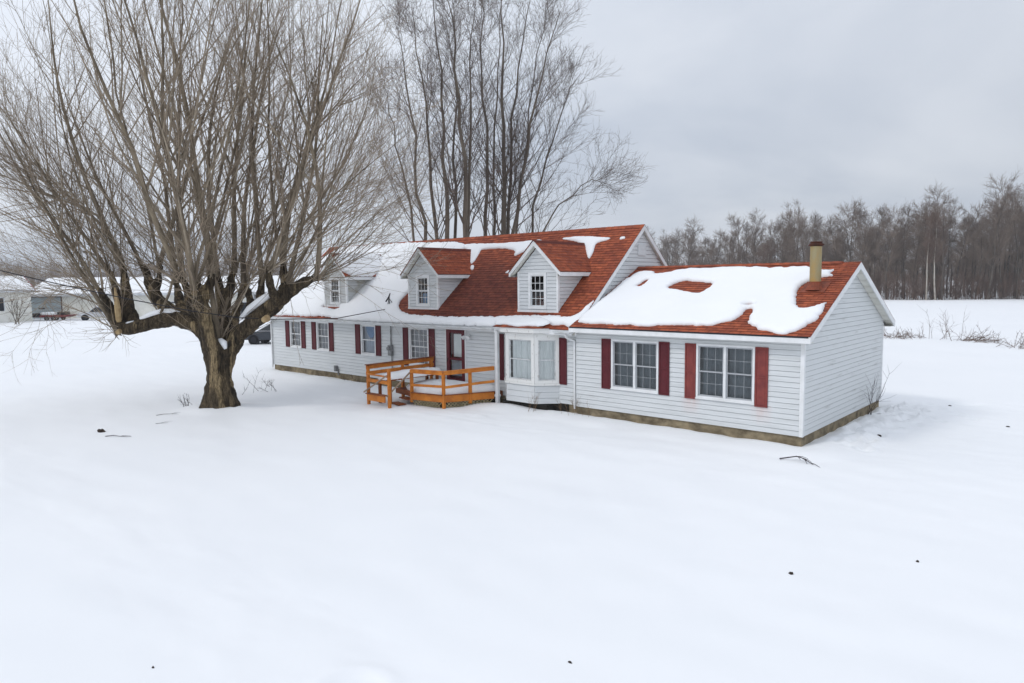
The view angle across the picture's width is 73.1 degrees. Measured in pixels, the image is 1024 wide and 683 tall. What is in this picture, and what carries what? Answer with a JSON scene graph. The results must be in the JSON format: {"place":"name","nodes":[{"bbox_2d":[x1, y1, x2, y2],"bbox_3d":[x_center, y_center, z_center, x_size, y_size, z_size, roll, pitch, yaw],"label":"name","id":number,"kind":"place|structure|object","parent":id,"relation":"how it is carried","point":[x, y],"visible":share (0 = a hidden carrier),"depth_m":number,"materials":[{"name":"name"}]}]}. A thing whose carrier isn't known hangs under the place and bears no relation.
{"place":"outdoors","nodes":[
{"label":"outdoors","id":0,"kind":"place"},
{"bbox_2d":[0,281,1023,682],"bbox_3d":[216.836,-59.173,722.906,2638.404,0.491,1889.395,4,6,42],"label":"snowy ground","id":1,"kind":"structure","parent":0,"point":[294,527],"depth_m":12.08,"materials":[{"name":"white snow"}]},
{"bbox_2d":[0,276,35,322],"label":"outbuilding","id":2,"kind":"structure","parent":1,"relation":"on","point":[4,318],"depth_m":87.85,"materials":[{"name":"white"}]},
{"bbox_2d":[0,297,4,310],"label":"window","id":3,"kind":"structure","parent":2,"relation":"in","point":[2,305],"depth_m":86.51,"materials":[{"name":"glass"}]},
{"bbox_2d":[7,295,35,323],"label":"yard tree","id":4,"kind":"object","parent":1,"relation":"on","point":[17,314],"visible":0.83,"depth_m":82.03,"materials":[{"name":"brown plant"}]},
{"bbox_2d":[32,311,76,320],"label":"flatbed trailer","id":5,"kind":"object","parent":1,"relation":"on","point":[46,317],"visible":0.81,"depth_m":91.00,"materials":[{"name":"red paint"}]},
{"bbox_2d":[76,305,105,320],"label":"pickup truck","id":6,"kind":"object","parent":1,"relation":"on","point":[86,315],"visible":0.33,"depth_m":90.68,"materials":[{"name":"white paint"}]},
{"bbox_2d":[0,253,314,286],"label":"treeline","id":7,"kind":"object","parent":1,"relation":"on","point":[117,274],"visible":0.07,"depth_m":345.33,"materials":[{"name":"plant"}]},
{"bbox_2d":[31,275,298,318],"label":"long outbuilding","id":8,"kind":"structure","parent":1,"relation":"on","point":[142,308],"depth_m":96.88,"materials":[{"name":"grey metal"}]},
{"bbox_2d":[31,297,62,318],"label":"garage door","id":9,"kind":"structure","parent":8,"relation":"in","point":[40,299],"depth_m":96.81,"materials":[{"name":"grey metal"}]},
{"bbox_2d":[0,0,483,408],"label":"shade tree","id":10,"kind":"object","parent":1,"relation":"on","point":[221,338],"visible":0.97,"depth_m":23.30,"materials":[{"name":"brown plant"}]},
{"bbox_2d":[245,324,270,344],"bbox_3d":[-17.338,-0.594,51.115,4.680,1.612,1.880,0,5,7],"label":"parked car","id":11,"kind":"object","parent":1,"relation":"on","point":[254,338],"visible":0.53,"depth_m":50.34,"materials":[{"name":"metal"}]},
{"bbox_2d":[363,356,502,408],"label":"wooden deck","id":12,"kind":"structure","parent":1,"relation":"on","point":[443,393],"depth_m":24.34,"materials":[{"name":"orange wood"}]},
{"bbox_2d":[376,367,441,403],"bbox_3d":[-3.748,1.615,25.747,0.794,1.187,2.718,4,6,42],"label":"wooden table","id":13,"kind":"object","parent":12,"relation":"on","point":[399,375],"visible":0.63,"depth_m":25.11,"materials":[{"name":"orange wood"}]},
{"bbox_2d":[344,0,525,240],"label":"maple tree","id":14,"kind":"object","parent":1,"relation":"on","point":[466,211],"visible":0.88,"depth_m":41.32,"materials":[{"name":"brown plant"}]},
{"bbox_2d":[448,0,654,235],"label":"maple tree","id":15,"kind":"object","parent":1,"relation":"on","point":[506,219],"visible":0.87,"depth_m":44.22,"materials":[{"name":"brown plant"}]},
{"bbox_2d":[556,397,590,414],"bbox_3d":[1.979,1.976,22.457,1.360,0.768,1.692,0,5,11],"label":"dry weed","id":16,"kind":"object","parent":1,"relation":"on","point":[574,404],"visible":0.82,"depth_m":22.20,"materials":[{"name":"plant"}]},
{"bbox_2d":[270,224,894,446],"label":"house","id":17,"kind":"structure","parent":1,"relation":"on","point":[627,323],"depth_m":22.59,"materials":[{"name":"plastic"}]},
{"bbox_2d":[0,270,384,319],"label":"utility cable","id":18,"kind":"object","parent":17,"relation":"attached to","point":[179,308],"visible":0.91,"depth_m":21.36,"materials":[{"name":"black metal"}]},
{"bbox_2d":[290,321,301,347],"bbox_3d":[-10.576,-0.387,34.028,1.030,1.400,0.250,4,6,42],"label":"window","id":19,"kind":"structure","parent":17,"relation":"in","point":[297,327],"depth_m":34.17,"materials":[{"name":"white glass"}]},
{"bbox_2d":[316,322,328,351],"bbox_3d":[-8.811,-0.262,32.458,1.040,1.420,0.250,4,6,42],"label":"window","id":20,"kind":"structure","parent":17,"relation":"in","point":[323,345],"depth_m":32.62,"materials":[{"name":"white glass"}]},
{"bbox_2d":[360,324,375,356],"bbox_3d":[-6.192,-0.077,30.129,1.080,1.390,0.250,4,6,42],"label":"window","id":21,"kind":"structure","parent":17,"relation":"in","point":[369,339],"depth_m":30.28,"materials":[{"name":"white glass"}]},
{"bbox_2d":[408,327,428,365],"bbox_3d":[-3.699,0.199,27.921,1.240,1.600,0.250,4,6,42],"label":"window","id":22,"kind":"structure","parent":17,"relation":"in","point":[419,346],"depth_m":28.07,"materials":[{"name":"white glass"}]},
{"bbox_2d":[446,329,464,381],"bbox_3d":[-2.129,0.577,26.474,1.000,2.060,0.232,4,6,42],"label":"door","id":23,"kind":"structure","parent":17,"relation":"in","point":[454,336],"depth_m":26.52,"materials":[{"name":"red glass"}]},
{"bbox_2d":[499,324,560,403],"bbox_3d":[0.489,0.615,23.682,2.940,2.880,0.960,4,6,42],"label":"bay window","id":24,"kind":"structure","parent":17,"relation":"in","point":[535,358],"depth_m":23.22,"materials":[{"name":"plastic"}]},
{"bbox_2d":[610,339,658,393],"bbox_3d":[3.774,0.727,21.071,1.700,1.590,0.250,4,6,42],"label":"window","id":25,"kind":"structure","parent":17,"relation":"in","point":[634,363],"depth_m":21.07,"materials":[{"name":"clear glass"}]},
{"bbox_2d":[695,343,754,404],"bbox_3d":[5.931,0.862,19.152,1.740,1.600,0.250,4,6,42],"label":"window","id":26,"kind":"structure","parent":17,"relation":"in","point":[724,373],"depth_m":19.14,"materials":[{"name":"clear glass"}]},
{"bbox_2d":[659,232,675,264],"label":"woodland tree","id":27,"kind":"object","parent":1,"relation":"on","point":[667,250],"visible":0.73,"depth_m":228.42,"materials":[{"name":"plant"}]},
{"bbox_2d":[657,228,682,264],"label":"woodland tree","id":28,"kind":"object","parent":1,"relation":"on","point":[663,236],"visible":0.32,"depth_m":246.26,"materials":[{"name":"plant"}]},
{"bbox_2d":[663,235,678,265],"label":"woodland tree","id":29,"kind":"object","parent":1,"relation":"on","point":[671,243],"visible":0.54,"depth_m":232.56,"materials":[{"name":"plant"}]},
{"bbox_2d":[669,228,685,263],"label":"woodland tree","id":30,"kind":"object","parent":1,"relation":"on","point":[679,239],"visible":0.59,"depth_m":238.93,"materials":[{"name":"plant"}]},
{"bbox_2d":[670,215,704,265],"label":"woodland tree","id":31,"kind":"object","parent":1,"relation":"on","point":[693,242],"visible":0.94,"depth_m":215.72,"materials":[{"name":"grey plant"}]},
{"bbox_2d":[678,227,699,262],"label":"woodland tree","id":32,"kind":"object","parent":1,"relation":"on","point":[688,237],"visible":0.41,"depth_m":231.68,"materials":[{"name":"grey wood"}]},
{"bbox_2d":[682,243,698,264],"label":"woodland tree","id":33,"kind":"object","parent":1,"relation":"on","point":[689,255],"visible":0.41,"depth_m":220.01,"materials":[{"name":"plant"}]},
{"bbox_2d":[695,236,713,264],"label":"woodland tree","id":34,"kind":"object","parent":1,"relation":"on","point":[706,253],"visible":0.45,"depth_m":206.34,"materials":[{"name":"plant"}]},
{"bbox_2d":[696,236,717,264],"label":"woodland tree","id":35,"kind":"object","parent":1,"relation":"on","point":[711,253],"visible":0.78,"depth_m":197.30,"materials":[{"name":"plant"}]},
{"bbox_2d":[703,226,726,264],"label":"woodland tree","id":36,"kind":"object","parent":1,"relation":"on","point":[720,245],"visible":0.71,"depth_m":199.85,"materials":[{"name":"plant"}]},
{"bbox_2d":[713,229,734,263],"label":"woodland tree","id":37,"kind":"object","parent":1,"relation":"on","point":[725,246],"visible":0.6,"depth_m":198.51,"materials":[{"name":"plant"}]},
{"bbox_2d":[718,231,743,263],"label":"woodland tree","id":38,"kind":"object","parent":1,"relation":"on","point":[731,246],"visible":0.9,"depth_m":185.92,"materials":[{"name":"plant"}]},
{"bbox_2d":[718,214,754,262],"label":"woodland tree","id":39,"kind":"object","parent":1,"relation":"on","point":[738,226],"visible":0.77,"depth_m":191.24,"materials":[{"name":"grey plant"}]},
{"bbox_2d":[734,245,753,263],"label":"woodland tree","id":40,"kind":"object","parent":1,"relation":"on","point":[744,257],"visible":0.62,"depth_m":185.00,"materials":[{"name":"plant"}]},
{"bbox_2d":[738,222,756,263],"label":"woodland tree","id":41,"kind":"object","parent":1,"relation":"on","point":[746,227],"visible":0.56,"depth_m":189.57,"materials":[{"name":"plant"}]},
{"bbox_2d":[743,220,771,263],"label":"woodland tree","id":42,"kind":"object","parent":1,"relation":"on","point":[757,241],"visible":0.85,"depth_m":180.47,"materials":[{"name":"grey plant"}]},
{"bbox_2d":[743,207,771,261],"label":"woodland tree","id":43,"kind":"object","parent":1,"relation":"on","point":[754,221],"visible":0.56,"depth_m":196.36,"materials":[{"name":"plant"}]},
{"bbox_2d":[752,221,778,257],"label":"woodland tree","id":44,"kind":"object","parent":1,"relation":"on","point":[768,234],"visible":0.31,"depth_m":189.35,"materials":[{"name":"grey wood"}]},
{"bbox_2d":[754,238,778,263],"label":"woodland tree","id":45,"kind":"object","parent":1,"relation":"on","point":[768,241],"visible":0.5,"depth_m":174.40,"materials":[{"name":"plant"}]},
{"bbox_2d":[756,243,783,262],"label":"woodland tree","id":46,"kind":"object","parent":1,"relation":"on","point":[766,253],"visible":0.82,"depth_m":171.19,"materials":[{"name":"grey plant"}]},
{"bbox_2d":[764,218,789,261],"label":"woodland tree","id":47,"kind":"object","parent":1,"relation":"on","point":[772,229],"visible":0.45,"depth_m":185.97,"materials":[{"name":"plant"}]},
{"bbox_2d":[766,224,798,262],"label":"woodland tree","id":48,"kind":"object","parent":1,"relation":"on","point":[779,239],"visible":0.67,"depth_m":171.67,"materials":[{"name":"plant"}]},
{"bbox_2d":[771,216,795,259],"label":"woodland tree","id":49,"kind":"object","parent":1,"relation":"on","point":[779,226],"visible":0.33,"depth_m":180.76,"materials":[{"name":"plant"}]},
{"bbox_2d":[777,228,803,262],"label":"woodland tree","id":50,"kind":"object","parent":1,"relation":"on","point":[789,244],"visible":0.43,"depth_m":173.06,"materials":[{"name":"plant"}]},
{"bbox_2d":[778,199,807,260],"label":"woodland tree","id":51,"kind":"object","parent":1,"relation":"on","point":[792,225],"visible":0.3,"depth_m":183.50,"materials":[{"name":"plant"}]},
{"bbox_2d":[780,211,817,262],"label":"woodland tree","id":52,"kind":"object","parent":1,"relation":"on","point":[793,247],"visible":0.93,"depth_m":163.35,"materials":[{"name":"grey plant"}]},
{"bbox_2d":[780,199,831,261],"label":"woodland tree","id":53,"kind":"object","parent":1,"relation":"on","point":[798,214],"visible":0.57,"depth_m":171.64,"materials":[{"name":"grey wood"}]},
{"bbox_2d":[801,211,823,250],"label":"woodland tree","id":54,"kind":"object","parent":1,"relation":"on","point":[812,220],"visible":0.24,"depth_m":182.76,"materials":[{"name":"plant"}]},
{"bbox_2d":[802,232,824,261],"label":"woodland tree","id":55,"kind":"object","parent":1,"relation":"on","point":[808,251],"visible":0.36,"depth_m":159.24,"materials":[{"name":"plant"}]},
{"bbox_2d":[807,217,833,261],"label":"woodland tree","id":56,"kind":"object","parent":1,"relation":"on","point":[816,226],"visible":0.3,"depth_m":164.63,"materials":[{"name":"plant"}]},
{"bbox_2d":[820,228,835,260],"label":"woodland tree","id":57,"kind":"object","parent":1,"relation":"on","point":[826,246],"visible":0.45,"depth_m":160.10,"materials":[{"name":"plant"}]},
{"bbox_2d":[815,215,850,260],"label":"woodland tree","id":58,"kind":"object","parent":1,"relation":"on","point":[837,240],"visible":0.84,"depth_m":156.69,"materials":[{"name":"grey plant"}]},
{"bbox_2d":[833,231,853,261],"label":"woodland tree","id":59,"kind":"object","parent":1,"relation":"on","point":[843,246],"visible":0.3,"depth_m":160.35,"materials":[{"name":"plant"}]},
{"bbox_2d":[673,246,1023,295],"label":"deep wood","id":60,"kind":"object","parent":1,"relation":"on","point":[959,274],"visible":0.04,"depth_m":177.24,"materials":[{"name":"brown plant"}]},
{"bbox_2d":[829,202,873,264],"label":"woodland tree","id":61,"kind":"object","parent":1,"relation":"on","point":[845,224],"visible":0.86,"depth_m":154.18,"materials":[{"name":"grey plant"}]},
{"bbox_2d":[834,195,870,260],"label":"woodland tree","id":62,"kind":"object","parent":1,"relation":"on","point":[854,210],"visible":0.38,"depth_m":171.37,"materials":[{"name":"grey wood"}]},
{"bbox_2d":[840,219,879,265],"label":"woodland tree","id":63,"kind":"object","parent":1,"relation":"on","point":[868,225],"visible":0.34,"depth_m":157.51,"materials":[{"name":"plant"}]},
{"bbox_2d":[845,208,877,275],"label":"woodland tree","id":64,"kind":"object","parent":1,"relation":"on","point":[861,215],"visible":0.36,"depth_m":160.60,"materials":[{"name":"plant"}]},
{"bbox_2d":[850,208,880,267],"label":"woodland tree","id":65,"kind":"object","parent":1,"relation":"on","point":[864,223],"visible":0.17,"depth_m":167.15,"materials":[{"name":"plant"}]},
{"bbox_2d":[851,220,880,267],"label":"woodland tree","id":66,"kind":"object","parent":1,"relation":"on","point":[864,250],"visible":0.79,"depth_m":151.65,"materials":[{"name":"grey plant"}]},
{"bbox_2d":[858,225,890,280],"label":"woodland tree","id":67,"kind":"object","parent":1,"relation":"on","point":[877,241],"visible":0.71,"depth_m":150.49,"materials":[{"name":"grey plant"}]},
{"bbox_2d":[859,203,892,270],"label":"woodland tree","id":68,"kind":"object","parent":1,"relation":"on","point":[880,212],"visible":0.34,"depth_m":163.95,"materials":[{"name":"plant"}]},
{"bbox_2d":[863,364,899,414],"bbox_3d":[11.389,1.484,21.375,1.074,1.737,0.768,4,6,42],"label":"bare sapling","id":69,"kind":"object","parent":1,"relation":"on","point":[871,409],"visible":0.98,"depth_m":21.55,"materials":[{"name":"plant"}]},
{"bbox_2d":[874,209,892,270],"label":"woodland tree","id":70,"kind":"object","parent":1,"relation":"on","point":[884,234],"visible":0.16,"depth_m":164.78,"materials":[{"name":"plant"}]},
{"bbox_2d":[867,216,905,284],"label":"woodland tree","id":71,"kind":"object","parent":1,"relation":"on","point":[887,232],"visible":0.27,"depth_m":156.79,"materials":[{"name":"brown wood"}]},
{"bbox_2d":[860,198,914,299],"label":"woodland tree","id":72,"kind":"object","parent":1,"relation":"on","point":[893,234],"visible":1,"depth_m":145.62,"materials":[{"name":"plant"}]},
{"bbox_2d":[889,222,912,297],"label":"woodland tree","id":73,"kind":"object","parent":1,"relation":"on","point":[902,253],"visible":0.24,"depth_m":153.79,"materials":[{"name":"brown wood"}]},
{"bbox_2d":[886,217,917,298],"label":"woodland tree","id":74,"kind":"object","parent":1,"relation":"on","point":[902,235],"visible":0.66,"depth_m":147.30,"materials":[{"name":"grey wood"}]},
{"bbox_2d":[887,202,920,297],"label":"woodland tree","id":75,"kind":"object","parent":1,"relation":"on","point":[904,211],"visible":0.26,"depth_m":154.04,"materials":[{"name":"plant"}]},
{"bbox_2d":[892,226,928,291],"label":"woodland tree","id":76,"kind":"object","parent":1,"relation":"on","point":[917,249],"visible":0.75,"depth_m":144.56,"materials":[{"name":"brown plant"}]},
{"bbox_2d":[887,196,940,298],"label":"woodland tree","id":77,"kind":"object","parent":1,"relation":"on","point":[912,210],"visible":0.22,"depth_m":149.99,"materials":[{"name":"grey plant"}]},
{"bbox_2d":[884,327,948,338],"bbox_3d":[28.329,-0.471,50.976,6.253,1.428,3.640,50,51,84],"label":"brush clump","id":78,"kind":"object","parent":1,"relation":"on","point":[903,335],"visible":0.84,"depth_m":50.52,"materials":[{"name":"plant"}]},
{"bbox_2d":[910,215,944,299],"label":"woodland tree","id":79,"kind":"object","parent":1,"relation":"on","point":[920,252],"visible":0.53,"depth_m":141.85,"materials":[{"name":"grey plant"}]},
{"bbox_2d":[912,200,942,298],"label":"woodland tree","id":80,"kind":"object","parent":1,"relation":"on","point":[919,214],"visible":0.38,"depth_m":146.61,"materials":[{"name":"plant"}]},
{"bbox_2d":[915,209,943,299],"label":"woodland tree","id":81,"kind":"object","parent":1,"relation":"on","point":[928,256],"visible":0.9,"depth_m":138.49,"materials":[{"name":"grey plant"}]},
{"bbox_2d":[902,183,962,297],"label":"woodland tree","id":82,"kind":"object","parent":1,"relation":"on","point":[933,194],"visible":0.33,"depth_m":154.88,"materials":[{"name":"plant"}]},
{"bbox_2d":[921,220,951,297],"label":"woodland tree","id":83,"kind":"object","parent":1,"relation":"on","point":[939,255],"visible":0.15,"depth_m":152.04,"materials":[{"name":"grey wood"}]},
{"bbox_2d":[922,208,952,299],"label":"woodland tree","id":84,"kind":"object","parent":1,"relation":"on","point":[930,234],"visible":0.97,"depth_m":137.35,"materials":[{"name":"grey plant"}]},
{"bbox_2d":[917,191,971,299],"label":"woodland tree","id":85,"kind":"object","parent":1,"relation":"on","point":[940,233],"visible":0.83,"depth_m":137.37,"materials":[{"name":"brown wood"}]},
{"bbox_2d":[921,308,970,338],"bbox_3d":[30.208,-1.385,49.029,2.534,2.476,3.464,-3,6,-30],"label":"tall weed","id":86,"kind":"object","parent":1,"relation":"on","point":[946,327],"visible":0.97,"depth_m":49.01,"materials":[{"name":"plant"}]},
{"bbox_2d":[869,269,1023,299],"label":"undergrowth","id":87,"kind":"object","parent":1,"relation":"on","point":[920,291],"visible":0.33,"depth_m":141.53,"materials":[{"name":"brown plant"}]},
{"bbox_2d":[939,221,966,295],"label":"woodland tree","id":88,"kind":"object","parent":1,"relation":"on","point":[951,272],"visible":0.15,"depth_m":157.91,"materials":[{"name":"plant"}]},
{"bbox_2d":[936,197,972,297],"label":"woodland tree","id":89,"kind":"object","parent":1,"relation":"on","point":[955,220],"visible":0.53,"depth_m":150.56,"materials":[{"name":"grey plant"}]},
{"bbox_2d":[946,215,977,297],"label":"woodland tree","id":90,"kind":"object","parent":1,"relation":"on","point":[963,243],"visible":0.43,"depth_m":153.41,"materials":[{"name":"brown wood"}]},
{"bbox_2d":[946,216,978,298],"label":"woodland tree","id":91,"kind":"object","parent":1,"relation":"on","point":[960,263],"visible":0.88,"depth_m":140.61,"materials":[{"name":"plant"}]},
{"bbox_2d":[955,214,980,296],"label":"woodland tree","id":92,"kind":"object","parent":1,"relation":"on","point":[968,248],"visible":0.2,"depth_m":158.66,"materials":[{"name":"plant"}]},
{"bbox_2d":[950,212,997,297],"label":"woodland tree","id":93,"kind":"object","parent":1,"relation":"on","point":[972,243],"visible":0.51,"depth_m":148.77,"materials":[{"name":"grey plant"}]},
{"bbox_2d":[957,202,991,294],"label":"woodland tree","id":94,"kind":"object","parent":1,"relation":"on","point":[980,213],"visible":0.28,"depth_m":155.49,"materials":[{"name":"plant"}]},
{"bbox_2d":[945,325,1004,343],"bbox_3d":[31.616,-0.197,46.996,3.497,2.398,3.666,4,6,42],"label":"brush clump","id":95,"kind":"object","parent":1,"relation":"on","point":[968,338],"visible":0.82,"depth_m":46.93,"materials":[{"name":"brown plant"}]},
{"bbox_2d":[975,213,1000,297],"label":"woodland tree","id":96,"kind":"object","parent":1,"relation":"on","point":[983,250],"visible":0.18,"depth_m":150.80,"materials":[{"name":"plant"}]},
{"bbox_2d":[956,164,1023,297],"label":"woodland tree","id":97,"kind":"object","parent":1,"relation":"on","point":[988,202],"visible":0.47,"depth_m":145.99,"materials":[{"name":"plant"}]},
{"bbox_2d":[972,193,1023,298],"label":"woodland tree","id":98,"kind":"object","parent":1,"relation":"on","point":[1008,231],"visible":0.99,"depth_m":136.52,"materials":[{"name":"grey plant"}]},
{"bbox_2d":[983,198,1019,298],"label":"woodland tree","id":99,"kind":"object","parent":1,"relation":"on","point":[997,252],"visible":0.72,"depth_m":137.99,"materials":[{"name":"grey plant"}]},
{"bbox_2d":[983,200,1021,276],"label":"woodland tree","id":100,"kind":"object","parent":1,"relation":"on","point":[1005,266],"visible":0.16,"depth_m":151.01,"materials":[{"name":"plant"}]},
{"bbox_2d":[989,183,1023,298],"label":"woodland tree","id":101,"kind":"object","parent":1,"relation":"on","point":[1013,222],"visible":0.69,"depth_m":139.51,"materials":[{"name":"plant"}]},
{"bbox_2d":[991,182,1023,284],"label":"woodland tree","id":102,"kind":"object","parent":1,"relation":"on","point":[1010,224],"visible":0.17,"depth_m":155.97,"materials":[{"name":"plant"}]},
{"bbox_2d":[995,331,1023,348],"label":"brush clump","id":103,"kind":"object","parent":1,"relation":"on","point":[1021,344],"visible":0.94,"depth_m":42.94,"materials":[{"name":"plant"}]},
{"bbox_2d":[997,198,1023,295],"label":"woodland tree","id":104,"kind":"object","parent":1,"relation":"on","point":[1014,269],"visible":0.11,"depth_m":158.77,"materials":[{"name":"plant"}]},
{"bbox_2d":[1005,184,1023,291],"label":"woodland tree","id":105,"kind":"object","parent":1,"relation":"on","point":[1020,268],"visible":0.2,"depth_m":147.05,"materials":[{"name":"plant"}]},
{"bbox_2d":[0,0,1023,284],"label":"sky","id":106,"kind":"structure","parent":0,"point":[736,107],"materials":[{"name":"grey"}]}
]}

